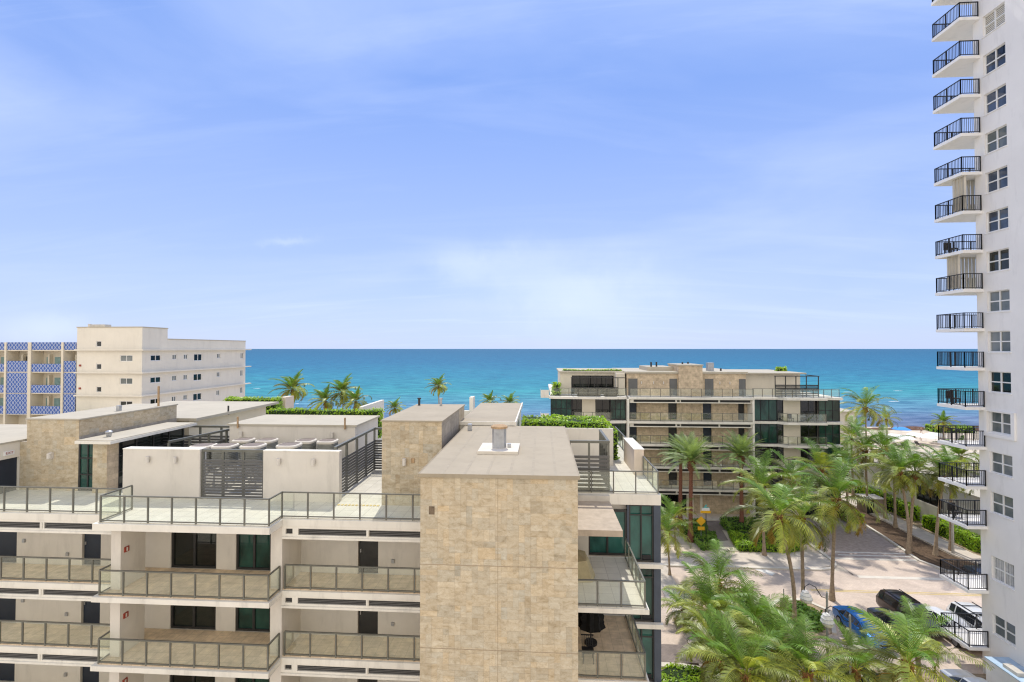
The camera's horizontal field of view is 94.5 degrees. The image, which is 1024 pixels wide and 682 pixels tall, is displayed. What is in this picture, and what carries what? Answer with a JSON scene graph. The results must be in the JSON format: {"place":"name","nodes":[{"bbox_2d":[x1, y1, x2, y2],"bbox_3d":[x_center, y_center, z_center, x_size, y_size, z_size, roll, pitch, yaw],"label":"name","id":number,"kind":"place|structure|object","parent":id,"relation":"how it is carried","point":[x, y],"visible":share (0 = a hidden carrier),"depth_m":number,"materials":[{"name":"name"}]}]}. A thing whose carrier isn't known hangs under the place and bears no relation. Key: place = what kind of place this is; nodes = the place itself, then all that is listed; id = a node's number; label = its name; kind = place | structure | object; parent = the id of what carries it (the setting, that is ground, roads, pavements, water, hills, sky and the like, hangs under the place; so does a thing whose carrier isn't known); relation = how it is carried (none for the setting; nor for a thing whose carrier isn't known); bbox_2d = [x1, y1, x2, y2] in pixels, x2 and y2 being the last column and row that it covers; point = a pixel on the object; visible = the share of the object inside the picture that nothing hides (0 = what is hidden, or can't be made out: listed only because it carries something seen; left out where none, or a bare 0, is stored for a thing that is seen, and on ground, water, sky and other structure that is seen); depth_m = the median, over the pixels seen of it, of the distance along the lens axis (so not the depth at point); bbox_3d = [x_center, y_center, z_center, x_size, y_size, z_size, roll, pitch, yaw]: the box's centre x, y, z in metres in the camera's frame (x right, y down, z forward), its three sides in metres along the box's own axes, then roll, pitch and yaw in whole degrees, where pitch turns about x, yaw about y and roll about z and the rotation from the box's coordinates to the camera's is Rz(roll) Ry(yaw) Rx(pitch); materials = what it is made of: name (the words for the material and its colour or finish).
{"place":"outdoors","nodes":[
{"label":"outdoors","id":0,"kind":"place"},
{"bbox_2d":[0,342,76,423],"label":"apartment building","id":1,"kind":"structure","parent":0,"point":[37,379],"depth_m":66.75,"materials":[{"name":"blue paint"}]},
{"bbox_2d":[73,324,251,410],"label":"apartment building","id":2,"kind":"structure","parent":0,"point":[125,365],"depth_m":62.51,"materials":[{"name":"beige paint"}]},
{"bbox_2d":[122,446,206,498],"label":"terrace wall","id":3,"kind":"structure","parent":0,"point":[161,471],"depth_m":23.11,"materials":[{"name":"white paint"}]},
{"bbox_2d":[0,386,663,681],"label":"apartment building","id":4,"kind":"structure","parent":0,"point":[453,557],"depth_m":21.06,"materials":[{"name":"white paint"}]},
{"bbox_2d":[0,532,16,561],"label":"door","id":5,"kind":"structure","parent":4,"relation":"in","point":[8,540],"depth_m":23.00,"materials":[{"name":"black paint"}]},
{"bbox_2d":[0,457,16,493],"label":"door","id":6,"kind":"structure","parent":4,"relation":"in","point":[8,467],"depth_m":24.14,"materials":[{"name":"black paint"}]},
{"bbox_2d":[83,601,99,622],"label":"door","id":7,"kind":"structure","parent":4,"relation":"in","point":[91,614],"depth_m":22.69,"materials":[{"name":"black paint"}]},
{"bbox_2d":[84,534,100,564],"bbox_3d":[-20.094,9.840,22.734,0.910,1.760,0.120,0,-1,4],"label":"door","id":8,"kind":"structure","parent":4,"relation":"in","point":[92,546],"depth_m":22.74,"materials":[{"name":"black paint"}]},
{"bbox_2d":[171,605,215,629],"bbox_3d":[-15.003,12.595,22.383,2.250,1.940,0.100,0,-1,4],"label":"sliding door","id":9,"kind":"structure","parent":4,"relation":"in","point":[187,617],"depth_m":22.38,"materials":[{"name":"glass"}]},
{"bbox_2d":[172,532,216,568],"bbox_3d":[-15.003,9.745,22.429,2.250,1.940,0.100,0,-1,4],"label":"sliding door","id":10,"kind":"structure","parent":4,"relation":"in","point":[189,550],"depth_m":22.43,"materials":[{"name":"glass"}]},
{"bbox_2d":[167,425,229,446],"bbox_3d":[-19.717,6.609,28.285,4.419,2.300,5.120,0,-1,4],"label":"slatted fence","id":11,"kind":"object","parent":4,"relation":"on","point":[209,437],"visible":0.14,"depth_m":30.66,"materials":[{"name":"grey metal"}]},
{"bbox_2d":[211,443,239,486],"bbox_3d":[-15.452,6.648,25.504,1.154,2.132,1.154,0,-1,4],"label":"condenser","id":12,"kind":"object","parent":4,"relation":"on","point":[228,455],"visible":0.56,"depth_m":25.10,"materials":[{"name":"metal"}]},
{"bbox_2d":[201,449,264,497],"bbox_3d":[-13.551,6.474,23.033,3.180,2.400,0.140,0,-1,4],"label":"slatted fence","id":13,"kind":"object","parent":4,"relation":"on","point":[213,481],"visible":0.92,"depth_m":22.98,"materials":[{"name":"grey metal"}]},
{"bbox_2d":[236,607,269,631],"bbox_3d":[-12.083,12.592,22.202,1.700,1.940,0.100,0,-1,4],"label":"sliding door","id":14,"kind":"structure","parent":4,"relation":"in","point":[247,619],"depth_m":22.19,"materials":[{"name":"glass"}]},
{"bbox_2d":[236,534,270,569],"bbox_3d":[-12.083,9.742,22.248,1.700,1.940,0.100,0,-1,4],"label":"sliding door","id":15,"kind":"structure","parent":4,"relation":"in","point":[253,550],"depth_m":22.25,"materials":[{"name":"glass"}]},
{"bbox_2d":[263,449,341,501],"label":"terrace wall","id":16,"kind":"structure","parent":4,"relation":"on","point":[304,470],"depth_m":22.67,"materials":[{"name":"white paint"}]},
{"bbox_2d":[266,407,384,438],"bbox_3d":[-13.147,5.743,33.476,8.494,2.183,1.290,0,-1,4],"label":"hedge","id":17,"kind":"object","parent":4,"relation":"on","point":[310,411],"visible":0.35,"depth_m":33.19,"materials":[{"name":"green plant"}]},
{"bbox_2d":[334,427,381,491],"bbox_3d":[-7.204,6.442,25.681,2.680,2.550,5.770,0,-1,4],"label":"slatted fence","id":18,"kind":"object","parent":4,"relation":"on","point":[366,468],"visible":0.56,"depth_m":26.09,"materials":[{"name":"grey metal"}]},
{"bbox_2d":[359,541,377,572],"bbox_3d":[-6.620,9.826,21.897,0.910,1.760,0.120,0,-1,4],"label":"door","id":19,"kind":"structure","parent":4,"relation":"in","point":[368,550],"depth_m":21.89,"materials":[{"name":"metal"}]},
{"bbox_2d":[359,611,377,633],"bbox_3d":[-6.620,12.676,21.851,0.910,1.760,0.120,0,-1,4],"label":"door","id":20,"kind":"structure","parent":4,"relation":"in","point":[368,620],"depth_m":21.84,"materials":[{"name":"metal"}]},
{"bbox_2d":[521,413,609,427],"bbox_3d":[3.454,5.788,31.388,5.780,1.651,3.255,0,-1,4],"label":"hedge","id":21,"kind":"object","parent":4,"relation":"on","point":[573,421],"visible":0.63,"depth_m":30.35,"materials":[{"name":"green plant"}]},
{"bbox_2d":[578,550,594,582],"bbox_3d":[3.243,10.250,21.778,1.150,0.889,1.800,0,-1,4],"label":"furniture cover","id":22,"kind":"object","parent":4,"relation":"on","point":[585,570],"visible":0.65,"depth_m":21.09,"materials":[{"name":"beige fabric"}]},
{"bbox_2d":[570,429,609,490],"bbox_3d":[4.075,6.433,26.047,2.090,2.580,3.600,0,-1,4],"label":"slatted fence","id":23,"kind":"object","parent":4,"relation":"on","point":[603,457],"visible":0.85,"depth_m":24.25,"materials":[{"name":"grey metal"}]},
{"bbox_2d":[578,612,605,646],"bbox_3d":[3.516,12.421,21.224,1.302,2.250,1.322,0,-1,4],"label":"patio umbrella","id":24,"kind":"object","parent":4,"relation":"on","point":[590,623],"visible":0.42,"depth_m":20.82,"materials":[{"name":"black fabric"}]},
{"bbox_2d":[589,509,626,555],"bbox_3d":[4.835,9.696,24.038,1.950,2.290,0.110,0,-1,4],"label":"sliding door","id":25,"kind":"structure","parent":4,"relation":"in","point":[598,545],"depth_m":24.03,"materials":[{"name":"glass"}]},
{"bbox_2d":[0,0,977,348],"label":"sky","id":26,"kind":"structure","parent":0,"point":[264,174],"materials":[{"name":"blue"}]},
{"bbox_2d":[245,349,978,427],"bbox_3d":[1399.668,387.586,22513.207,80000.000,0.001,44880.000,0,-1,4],"label":"sea","id":27,"kind":"structure","parent":0,"point":[911,381],"depth_m":467.03,"materials":[{"name":"liquid"}]},
{"bbox_2d":[661,566,706,666],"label":"pavement","id":28,"kind":"structure","parent":0,"point":[666,579],"depth_m":42.42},
{"bbox_2d":[661,502,697,575],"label":"palm tree","id":29,"kind":"object","parent":28,"relation":"on","point":[666,538],"visible":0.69,"depth_m":44.59,"materials":[{"name":"green plant"}]},
{"bbox_2d":[664,561,756,658],"bbox_3d":[13.782,19.239,33.061,5.954,5.719,5.770,0,-1,4],"label":"palm tree","id":30,"kind":"object","parent":28,"relation":"on","point":[703,590],"visible":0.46,"depth_m":33.45,"materials":[{"name":"green plant"}]},
{"bbox_2d":[661,644,747,664],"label":"driveway","id":31,"kind":"structure","parent":0,"point":[669,652],"depth_m":33.20,"materials":[{"name":"concrete"}]},
{"bbox_2d":[661,552,830,567],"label":"pavement","id":32,"kind":"structure","parent":0,"point":[811,560],"depth_m":48.26,"materials":[{"name":"concrete"}]},
{"bbox_2d":[717,450,804,555],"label":"palm tree","id":33,"kind":"object","parent":32,"relation":"on","point":[751,497],"visible":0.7,"depth_m":49.39,"materials":[{"name":"green plant"}]},
{"bbox_2d":[661,427,978,573],"bbox_3d":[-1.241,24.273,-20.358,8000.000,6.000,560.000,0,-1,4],"label":"ground","id":34,"kind":"structure","parent":0,"point":[695,548],"depth_m":100.55,"materials":[{"name":"concrete"}]},
{"bbox_2d":[268,369,314,402],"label":"palm tree","id":35,"kind":"object","parent":34,"relation":"on","point":[292,385],"visible":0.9,"depth_m":102.27,"materials":[{"name":"green plant"}]},
{"bbox_2d":[322,373,361,408],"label":"palm tree","id":36,"kind":"object","parent":34,"relation":"on","point":[341,387],"visible":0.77,"depth_m":107.57,"materials":[{"name":"green plant"}]},
{"bbox_2d":[661,494,697,549],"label":"palm tree","id":37,"kind":"object","parent":34,"relation":"on","point":[678,509],"visible":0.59,"depth_m":50.73,"materials":[{"name":"green plant"}]},
{"bbox_2d":[658,431,704,527],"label":"palm tree","id":38,"kind":"object","parent":34,"relation":"on","point":[680,478],"visible":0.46,"depth_m":57.24,"materials":[{"name":"green plant"}]},
{"bbox_2d":[661,580,706,632],"bbox_3d":[13.362,20.857,36.864,4.185,3.410,4.220,0,-1,4],"label":"palm tree","id":39,"kind":"object","parent":34,"relation":"on","point":[676,597],"visible":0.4,"depth_m":37.08,"materials":[{"name":"green plant"}]},
{"bbox_2d":[541,362,842,517],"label":"apartment building","id":40,"kind":"structure","parent":34,"relation":"on","point":[647,408],"depth_m":61.82,"materials":[{"name":"stone"}]},
{"bbox_2d":[572,375,613,393],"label":"sliding door","id":41,"kind":"structure","parent":40,"relation":"in","point":[576,382],"depth_m":65.31,"materials":[{"name":"glass"}]},
{"bbox_2d":[660,431,724,541],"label":"palm tree","id":42,"kind":"object","parent":34,"relation":"on","point":[690,450],"visible":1,"depth_m":52.98,"materials":[{"name":"green plant"}]},
{"bbox_2d":[693,530,719,550],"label":"ground cover","id":43,"kind":"object","parent":34,"relation":"on","point":[702,541],"visible":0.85,"depth_m":52.15,"materials":[{"name":"green plant"}]},
{"bbox_2d":[714,429,767,521],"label":"palm tree","id":44,"kind":"object","parent":34,"relation":"on","point":[739,451],"visible":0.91,"depth_m":56.38,"materials":[{"name":"green plant"}]},
{"bbox_2d":[663,541,836,570],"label":"kerb","id":45,"kind":"structure","parent":34,"relation":"on","point":[780,568],"depth_m":46.46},
{"bbox_2d":[719,516,795,531],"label":"ground cover","id":46,"kind":"object","parent":34,"relation":"on","point":[733,523],"visible":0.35,"depth_m":56.08,"materials":[{"name":"green plant"}]},
{"bbox_2d":[727,529,799,552],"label":"ground cover","id":47,"kind":"object","parent":34,"relation":"on","point":[740,540],"visible":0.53,"depth_m":50.98,"materials":[{"name":"green plant"}]},
{"bbox_2d":[762,449,825,514],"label":"palm tree","id":48,"kind":"object","parent":34,"relation":"on","point":[784,481],"visible":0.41,"depth_m":52.93,"materials":[{"name":"green plant"}]},
{"bbox_2d":[661,567,984,681],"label":"paved lot","id":49,"kind":"structure","parent":34,"relation":"on","point":[777,582],"depth_m":41.78,"materials":[{"name":"concrete"}]},
{"bbox_2d":[688,588,814,668],"bbox_3d":[19.122,22.177,37.281,7.500,0.060,10.500,0,-1,4],"label":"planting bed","id":50,"kind":"object","parent":49,"relation":"on","point":[725,637],"visible":0.06,"depth_m":39.12,"materials":[{"name":"plant"}]},
{"bbox_2d":[675,539,762,633],"bbox_3d":[15.331,18.862,35.620,6.493,6.552,6.380,0,-1,4],"label":"palm tree","id":51,"kind":"object","parent":50,"relation":"on","point":[719,568],"visible":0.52,"depth_m":35.93,"materials":[{"name":"green plant"}]},
{"bbox_2d":[711,569,812,655],"bbox_3d":[16.068,18.996,31.280,5.870,6.145,5.869,1,-1,-41],"label":"palm tree","id":52,"kind":"object","parent":49,"relation":"on","point":[753,609],"visible":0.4,"depth_m":31.66,"materials":[{"name":"green plant"}]},
{"bbox_2d":[776,601,831,641],"bbox_3d":[22.238,22.170,37.130,8.306,0.070,4.425,1,-1,-39],"label":"planting bed","id":53,"kind":"object","parent":49,"relation":"on","point":[821,634],"visible":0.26,"depth_m":36.19,"materials":[{"name":"plant"}]},
{"bbox_2d":[721,475,834,618],"bbox_3d":[20.151,16.207,36.574,7.305,11.917,7.133,0,-1,4],"label":"palm tree","id":54,"kind":"object","parent":53,"relation":"on","point":[779,519],"visible":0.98,"depth_m":36.25,"materials":[{"name":"green plant"}]},
{"bbox_2d":[754,476,846,602],"bbox_3d":[24.619,16.994,40.100,6.773,10.418,6.998,0,-1,4],"label":"palm tree","id":55,"kind":"object","parent":53,"relation":"on","point":[799,530],"visible":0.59,"depth_m":39.70,"materials":[{"name":"green plant"}]},
{"bbox_2d":[788,600,825,632],"bbox_3d":[23.587,21.890,37.715,3.017,0.833,4.113,0,-1,4],"label":"shrub","id":56,"kind":"object","parent":53,"relation":"on","point":[805,609],"visible":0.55,"depth_m":37.51,"materials":[{"name":"green plant"}]},
{"bbox_2d":[778,457,893,600],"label":"palm tree","id":57,"kind":"object","parent":49,"relation":"on","point":[840,485],"visible":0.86,"depth_m":40.47,"materials":[{"name":"green plant"}]},
{"bbox_2d":[805,620,897,681],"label":"palm tree","id":58,"kind":"object","parent":49,"relation":"on","point":[855,674],"visible":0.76,"depth_m":27.03,"materials":[{"name":"green plant"}]},
{"bbox_2d":[832,605,895,647],"bbox_3d":[26.493,21.448,35.789,2.300,1.450,4.607,0,-1,2],"label":"parked car","id":59,"kind":"object","parent":49,"relation":"on","point":[845,612],"visible":0.38,"depth_m":35.89,"materials":[{"name":"blue paint"}]},
{"bbox_2d":[820,667,985,681],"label":"planting bed","id":60,"kind":"object","parent":49,"relation":"on","point":[983,676],"visible":0.2,"depth_m":31.12,"materials":[{"name":"plant"}]},
{"bbox_2d":[830,606,994,681],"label":"palm tree","id":61,"kind":"object","parent":60,"relation":"on","point":[906,668],"visible":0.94,"depth_m":26.03,"materials":[{"name":"green plant"}]},
{"bbox_2d":[870,595,962,679],"bbox_3d":[25.133,19.477,29.687,4.317,5.132,4.684,0,-1,4],"label":"palm tree","id":62,"kind":"object","parent":60,"relation":"on","point":[887,613],"visible":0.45,"depth_m":29.83,"materials":[{"name":"green plant"}]},
{"bbox_2d":[876,589,946,636],"bbox_3d":[31.189,21.278,37.179,2.300,1.835,4.757,0,-1,2],"label":"parked suv","id":63,"kind":"object","parent":49,"relation":"on","point":[890,599],"visible":0.48,"depth_m":37.60,"materials":[{"name":"black paint"}]},
{"bbox_2d":[939,669,987,681],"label":"parked car","id":64,"kind":"object","parent":49,"relation":"on","point":[959,675],"visible":0.91,"depth_m":29.69,"materials":[{"name":"silver metal"}]},
{"bbox_2d":[946,601,981,628],"bbox_3d":[35.174,21.247,35.228,2.300,1.835,4.757,0,-1,5],"label":"parked suv","id":65,"kind":"object","parent":49,"relation":"on","point":[960,607],"visible":0.12,"depth_m":36.23,"materials":[{"name":"white paint"}]},
{"bbox_2d":[840,385,896,447],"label":"palm tree","id":66,"kind":"object","parent":34,"relation":"on","point":[865,410],"visible":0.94,"depth_m":79.88,"materials":[{"name":"green plant"}]},
{"bbox_2d":[835,559,940,577],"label":"paver apron","id":67,"kind":"object","parent":34,"relation":"on","point":[887,568],"visible":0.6,"depth_m":46.52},
{"bbox_2d":[841,500,974,570],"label":"planting strip","id":68,"kind":"object","parent":34,"relation":"on","point":[923,550],"visible":0.38,"depth_m":52.37,"materials":[{"name":"plant"}]},
{"bbox_2d":[878,440,959,551],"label":"palm tree","id":69,"kind":"object","parent":68,"relation":"on","point":[914,455],"visible":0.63,"depth_m":50.34,"materials":[{"name":"green plant"}]},
{"bbox_2d":[905,445,979,555],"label":"palm tree","id":70,"kind":"object","parent":68,"relation":"on","point":[935,552],"visible":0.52,"depth_m":49.38,"materials":[{"name":"green plant"}]},
{"bbox_2d":[842,450,980,535],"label":"building","id":71,"kind":"structure","parent":34,"relation":"on","point":[926,503],"depth_m":58.62,"materials":[{"name":"white paint"}]},
{"bbox_2d":[845,492,980,555],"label":"planting strip","id":72,"kind":"object","parent":34,"relation":"on","point":[917,524],"visible":0.15,"depth_m":56.42,"materials":[{"name":"plant"}]},
{"bbox_2d":[841,475,920,520],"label":"hedge","id":73,"kind":"object","parent":72,"relation":"on","point":[900,509],"visible":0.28,"depth_m":62.23,"materials":[{"name":"green plant"}]},
{"bbox_2d":[921,514,980,553],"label":"hedge","id":74,"kind":"object","parent":72,"relation":"on","point":[968,539],"visible":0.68,"depth_m":52.51,"materials":[{"name":"green plant"}]},
{"bbox_2d":[931,0,1023,681],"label":"apartment tower","id":75,"kind":"structure","parent":34,"relation":"on","point":[992,65],"depth_m":31.07,"materials":[{"name":"paint"}]},
{"bbox_2d":[982,2,1004,38],"bbox_3d":[31.418,-20.886,30.829,0.250,1.422,1.582,0,-1,4],"label":"window","id":76,"kind":"structure","parent":75,"relation":"in","point":[996,18],"depth_m":30.87,"materials":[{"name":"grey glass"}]},
{"bbox_2d":[982,43,1005,77],"bbox_3d":[31.418,-18.267,30.786,0.250,1.422,1.582,0,-1,4],"label":"window","id":77,"kind":"structure","parent":75,"relation":"in","point":[995,59],"depth_m":30.81,"materials":[{"name":"blue glass"}]},
{"bbox_2d":[983,84,1006,116],"bbox_3d":[31.418,-15.648,30.744,0.250,1.422,1.582,0,-1,4],"label":"window","id":78,"kind":"structure","parent":75,"relation":"in","point":[996,99],"depth_m":30.79,"materials":[{"name":"blue glass"}]},
{"bbox_2d":[983,124,1007,155],"bbox_3d":[31.418,-13.028,30.701,0.250,1.422,1.582,0,-1,4],"label":"window","id":79,"kind":"structure","parent":75,"relation":"in","point":[996,140],"depth_m":30.74,"materials":[{"name":"grey glass"}]},
{"bbox_2d":[984,166,1007,194],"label":"window","id":80,"kind":"structure","parent":75,"relation":"in","point":[997,179],"depth_m":30.68,"materials":[{"name":"blue glass"}]},
{"bbox_2d":[985,207,1008,233],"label":"window","id":81,"kind":"structure","parent":75,"relation":"in","point":[997,220],"depth_m":30.66,"materials":[{"name":"blue glass"}]},
{"bbox_2d":[985,248,1009,273],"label":"window","id":82,"kind":"structure","parent":75,"relation":"in","point":[998,260],"depth_m":30.62,"materials":[{"name":"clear glass"}]},
{"bbox_2d":[986,289,1009,312],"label":"window","id":83,"kind":"structure","parent":75,"relation":"in","point":[999,301],"depth_m":30.55,"materials":[{"name":"grey glass"}]},
{"bbox_2d":[987,331,1010,352],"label":"window","id":84,"kind":"structure","parent":75,"relation":"in","point":[999,341],"depth_m":30.62,"materials":[{"name":"grey glass"}]},
{"bbox_2d":[987,371,1011,394],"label":"window","id":85,"kind":"structure","parent":75,"relation":"in","point":[1000,382],"depth_m":30.49,"materials":[{"name":"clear glass"}]},
{"bbox_2d":[984,409,1015,440],"bbox_3d":[31.381,5.363,30.385,0.320,1.732,2.022,0,-1,4],"label":"window","id":86,"kind":"structure","parent":75,"relation":"in","point":[1002,422],"depth_m":30.37,"materials":[{"name":"grey glass"}]},
{"bbox_2d":[989,451,1012,478],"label":"window","id":87,"kind":"structure","parent":75,"relation":"in","point":[1000,463],"depth_m":30.42,"materials":[{"name":"grey glass"}]},
{"bbox_2d":[989,492,1013,520],"bbox_3d":[31.418,10.547,30.319,0.250,1.422,1.582,0,-1,4],"label":"window","id":88,"kind":"structure","parent":75,"relation":"in","point":[1002,505],"depth_m":30.43,"materials":[{"name":"grey glass"}]},
{"bbox_2d":[990,556,1014,590],"bbox_3d":[31.418,14.800,30.250,0.250,1.572,1.582,0,-1,4],"label":"window","id":89,"kind":"structure","parent":75,"relation":"in","point":[1003,571],"depth_m":30.35,"materials":[{"name":"grey glass"}]},
{"bbox_2d":[991,614,1015,648],"bbox_3d":[31.418,18.448,30.191,0.250,1.356,1.582,0,-1,4],"label":"window","id":90,"kind":"structure","parent":75,"relation":"in","point":[1002,628],"depth_m":30.31,"materials":[{"name":"grey glass"}]},
{"bbox_2d":[803,516,913,574],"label":"beach road","id":91,"kind":"structure","parent":0,"point":[869,540],"depth_m":52.24,"materials":[{"name":"asphalt"}]},
{"bbox_2d":[785,437,855,535],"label":"palm tree","id":92,"kind":"object","parent":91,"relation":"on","point":[819,459],"visible":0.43,"depth_m":54.58,"materials":[{"name":"green plant"}]},
{"bbox_2d":[807,437,879,533],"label":"palm tree","id":93,"kind":"object","parent":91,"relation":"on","point":[859,475],"visible":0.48,"depth_m":55.40,"materials":[{"name":"green plant"}]},
{"bbox_2d":[854,439,941,553],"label":"palm tree","id":94,"kind":"object","parent":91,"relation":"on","point":[898,476],"visible":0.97,"depth_m":49.76,"materials":[{"name":"green plant"}]},
{"bbox_2d":[841,493,980,563],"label":"pavement","id":95,"kind":"structure","parent":0,"point":[928,538],"depth_m":53.60,"materials":[{"name":"concrete"}]},
{"bbox_2d":[840,415,879,497],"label":"palm tree","id":96,"kind":"object","parent":95,"relation":"on","point":[847,431],"visible":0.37,"depth_m":67.83,"materials":[{"name":"green plant"}]},
{"bbox_2d":[840,422,898,495],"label":"palm tree","id":97,"kind":"object","parent":95,"relation":"on","point":[863,460],"visible":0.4,"depth_m":62.92,"materials":[{"name":"green plant"}]},
{"bbox_2d":[852,425,915,518],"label":"palm tree","id":98,"kind":"object","parent":95,"relation":"on","point":[881,439],"visible":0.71,"depth_m":59.97,"materials":[{"name":"green plant"}]},
{"bbox_2d":[919,444,979,550],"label":"palm tree","id":99,"kind":"object","parent":95,"relation":"on","point":[945,450],"visible":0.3,"depth_m":50.41,"materials":[{"name":"green plant"}]},
{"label":"planting bed","id":100,"kind":"structure","parent":0,"visible":0},
{"bbox_2d":[661,662,720,681],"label":"hedge","id":101,"kind":"object","parent":100,"relation":"on","point":[671,672],"visible":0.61,"depth_m":30.12,"materials":[{"name":"green plant"}]},
{"bbox_2d":[675,603,744,668],"bbox_3d":[12.513,19.438,30.141,4.238,5.209,4.429,0,-1,4],"label":"palm tree","id":102,"kind":"object","parent":100,"relation":"on","point":[699,618],"visible":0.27,"depth_m":30.30,"materials":[{"name":"green plant"}]},
{"bbox_2d":[674,609,785,681],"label":"palm tree","id":103,"kind":"object","parent":100,"relation":"on","point":[708,670],"visible":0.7,"depth_m":27.47,"materials":[{"name":"green plant"}]},
{"bbox_2d":[680,607,802,681],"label":"palm tree","id":104,"kind":"object","parent":100,"relation":"on","point":[741,656],"visible":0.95,"depth_m":26.24,"materials":[{"name":"green plant"}]},
{"bbox_2d":[710,595,839,681],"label":"palm tree","id":105,"kind":"object","parent":100,"relation":"on","point":[770,620],"visible":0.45,"depth_m":28.67,"materials":[{"name":"green plant"}]},
{"bbox_2d":[747,607,865,681],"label":"palm tree","id":106,"kind":"object","parent":100,"relation":"on","point":[808,674],"visible":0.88,"depth_m":26.46,"materials":[{"name":"green plant"}]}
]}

